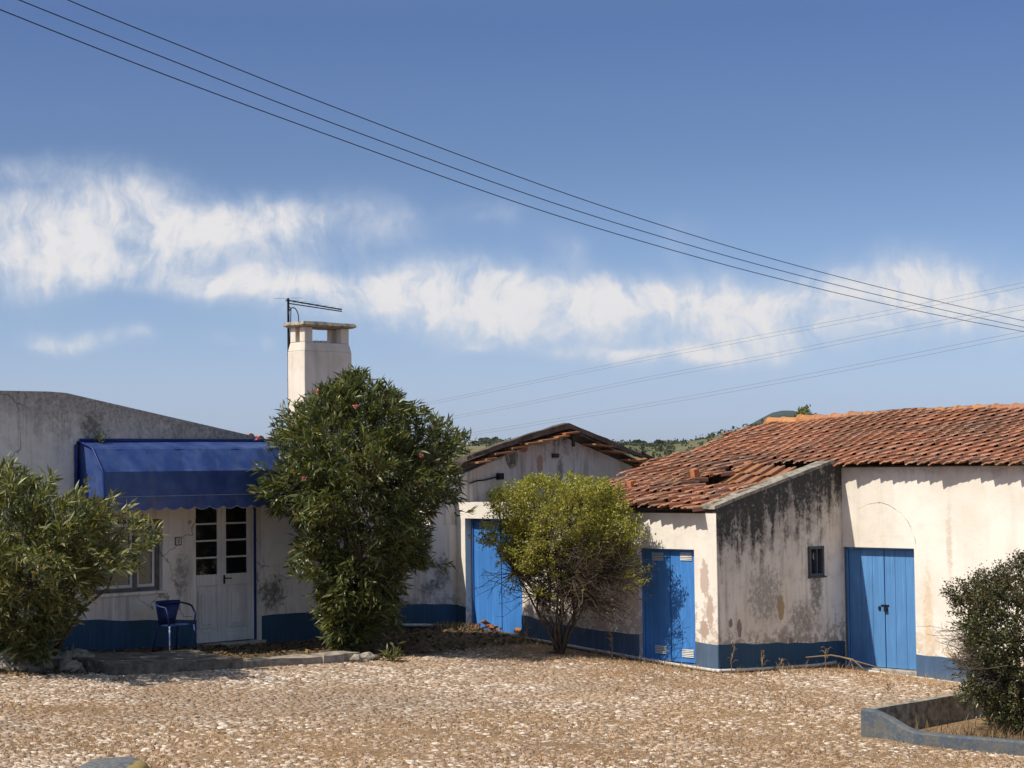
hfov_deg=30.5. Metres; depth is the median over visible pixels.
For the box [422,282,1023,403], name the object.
power line
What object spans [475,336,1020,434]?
power line
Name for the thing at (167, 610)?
garden chair
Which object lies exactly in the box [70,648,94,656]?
border rock
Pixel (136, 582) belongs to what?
window
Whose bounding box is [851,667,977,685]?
drain pipe
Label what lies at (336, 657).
stone kerb
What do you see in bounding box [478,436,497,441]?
tree
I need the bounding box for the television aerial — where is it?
[274,298,341,379]
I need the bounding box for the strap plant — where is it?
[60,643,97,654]
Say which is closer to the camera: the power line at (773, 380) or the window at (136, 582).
the window at (136, 582)
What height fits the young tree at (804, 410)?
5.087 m
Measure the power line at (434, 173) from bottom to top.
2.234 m
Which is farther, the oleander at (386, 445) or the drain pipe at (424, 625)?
the drain pipe at (424, 625)
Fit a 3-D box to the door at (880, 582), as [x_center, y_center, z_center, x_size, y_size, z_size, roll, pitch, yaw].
[6.270,3.776,31.738,0.115,2.030,1.440,2,-4,-45]
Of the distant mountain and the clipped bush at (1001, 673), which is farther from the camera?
the distant mountain
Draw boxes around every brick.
[626,480,636,487]
[690,469,699,477]
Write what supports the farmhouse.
on the ground at (409, 732)
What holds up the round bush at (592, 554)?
on the ground at (409, 732)
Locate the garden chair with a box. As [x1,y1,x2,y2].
[152,600,196,650]
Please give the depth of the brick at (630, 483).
32.53 m
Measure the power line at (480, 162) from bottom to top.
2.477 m
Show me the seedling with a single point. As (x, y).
(396, 651)
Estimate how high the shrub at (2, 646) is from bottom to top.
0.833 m
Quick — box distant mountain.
[752,411,821,424]
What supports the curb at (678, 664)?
on the ground at (409, 732)
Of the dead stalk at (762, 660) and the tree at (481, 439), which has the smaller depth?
the dead stalk at (762, 660)
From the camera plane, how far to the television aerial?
34.91 m
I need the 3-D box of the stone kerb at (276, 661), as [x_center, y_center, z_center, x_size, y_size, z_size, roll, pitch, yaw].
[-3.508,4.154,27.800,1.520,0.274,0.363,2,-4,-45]
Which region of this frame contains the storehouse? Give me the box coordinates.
[457,403,1023,684]
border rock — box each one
[0,650,24,670]
[18,658,54,671]
[47,651,77,668]
[55,659,84,671]
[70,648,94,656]
[349,654,366,662]
[360,652,379,660]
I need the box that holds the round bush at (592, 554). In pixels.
[468,468,662,654]
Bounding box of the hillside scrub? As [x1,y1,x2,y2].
[454,415,795,462]
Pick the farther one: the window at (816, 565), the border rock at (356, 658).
the window at (816, 565)
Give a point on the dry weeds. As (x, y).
(457, 625)
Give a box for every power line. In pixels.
[0,9,1023,331]
[19,0,1021,326]
[68,0,1023,320]
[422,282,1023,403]
[429,287,1021,404]
[444,305,1020,417]
[446,309,1023,419]
[472,332,1017,432]
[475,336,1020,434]
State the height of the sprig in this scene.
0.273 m
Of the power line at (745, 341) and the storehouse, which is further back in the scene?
the power line at (745, 341)
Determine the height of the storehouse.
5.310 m
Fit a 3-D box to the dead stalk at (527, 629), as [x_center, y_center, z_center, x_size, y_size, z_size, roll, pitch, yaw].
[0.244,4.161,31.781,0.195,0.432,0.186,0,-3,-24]
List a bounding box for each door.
[196,505,256,643]
[471,518,521,633]
[642,548,695,662]
[846,547,915,669]
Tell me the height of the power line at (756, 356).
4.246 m
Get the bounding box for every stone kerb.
[237,655,321,667]
[310,651,359,663]
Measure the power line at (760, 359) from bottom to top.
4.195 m
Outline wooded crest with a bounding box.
[448,437,699,446]
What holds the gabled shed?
on the ground at (409, 732)
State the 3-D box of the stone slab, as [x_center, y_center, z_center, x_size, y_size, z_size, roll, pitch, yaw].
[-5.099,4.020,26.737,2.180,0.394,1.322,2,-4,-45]
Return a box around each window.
[86,519,158,593]
[808,546,826,578]
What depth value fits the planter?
22.67 m
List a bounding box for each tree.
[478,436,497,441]
[791,404,816,416]
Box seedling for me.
[378,641,405,661]
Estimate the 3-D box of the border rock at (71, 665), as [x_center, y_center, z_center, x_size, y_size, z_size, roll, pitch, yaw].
[-6.090,3.880,25.877,0.392,0.184,0.306,-3,-3,43]
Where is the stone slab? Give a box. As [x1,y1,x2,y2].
[72,649,242,675]
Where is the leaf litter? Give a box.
[0,625,550,676]
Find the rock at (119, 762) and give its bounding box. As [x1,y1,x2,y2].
[76,756,147,767]
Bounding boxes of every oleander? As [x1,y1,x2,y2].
[0,450,171,669]
[246,363,478,651]
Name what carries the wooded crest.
on the hillside
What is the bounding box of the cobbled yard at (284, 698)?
[0,650,1023,767]
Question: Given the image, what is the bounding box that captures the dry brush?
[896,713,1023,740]
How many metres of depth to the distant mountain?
3540.39 m
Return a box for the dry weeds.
[376,620,942,680]
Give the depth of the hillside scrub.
722.18 m
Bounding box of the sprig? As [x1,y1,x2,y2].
[92,430,109,442]
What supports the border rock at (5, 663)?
on the ground at (409, 732)
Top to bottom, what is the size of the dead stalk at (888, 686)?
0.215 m
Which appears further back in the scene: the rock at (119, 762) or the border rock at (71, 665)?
the border rock at (71, 665)
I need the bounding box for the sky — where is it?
[0,0,1023,443]
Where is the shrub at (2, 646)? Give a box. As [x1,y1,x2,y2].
[0,618,15,651]
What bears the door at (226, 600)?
in the farmhouse
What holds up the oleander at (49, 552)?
on the ground at (409, 732)
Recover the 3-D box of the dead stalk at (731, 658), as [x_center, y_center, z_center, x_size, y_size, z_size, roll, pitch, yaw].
[3.433,4.253,29.203,0.130,0.512,0.230,-3,-3,35]
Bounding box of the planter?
[860,691,1023,755]
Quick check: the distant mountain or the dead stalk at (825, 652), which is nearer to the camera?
the dead stalk at (825, 652)
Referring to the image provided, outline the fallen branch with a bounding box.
[806,654,889,673]
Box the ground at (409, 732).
[0,628,1023,767]
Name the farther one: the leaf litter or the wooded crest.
the wooded crest
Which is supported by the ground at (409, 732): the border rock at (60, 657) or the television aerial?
the border rock at (60, 657)
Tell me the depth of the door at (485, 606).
33.60 m
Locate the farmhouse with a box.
[0,321,355,651]
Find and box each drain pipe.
[393,623,447,626]
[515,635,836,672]
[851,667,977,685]
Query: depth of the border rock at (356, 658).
28.54 m
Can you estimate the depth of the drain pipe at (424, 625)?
33.18 m
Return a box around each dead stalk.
[524,618,531,642]
[606,629,616,656]
[728,642,738,673]
[760,650,768,673]
[819,646,831,671]
[884,679,893,693]
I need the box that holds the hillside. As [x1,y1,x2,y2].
[352,434,767,478]
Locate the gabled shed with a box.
[336,422,660,630]
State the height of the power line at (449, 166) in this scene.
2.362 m
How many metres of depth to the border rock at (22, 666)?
25.68 m
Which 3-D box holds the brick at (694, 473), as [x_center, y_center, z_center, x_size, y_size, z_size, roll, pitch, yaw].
[3.185,1.568,32.736,0.168,0.188,0.100,2,-4,-45]
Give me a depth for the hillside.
726.09 m
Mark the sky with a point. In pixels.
(153, 224)
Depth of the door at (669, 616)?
30.56 m
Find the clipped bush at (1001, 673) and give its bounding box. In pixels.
[915,548,1023,733]
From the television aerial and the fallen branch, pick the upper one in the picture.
the television aerial
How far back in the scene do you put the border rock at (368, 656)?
28.85 m

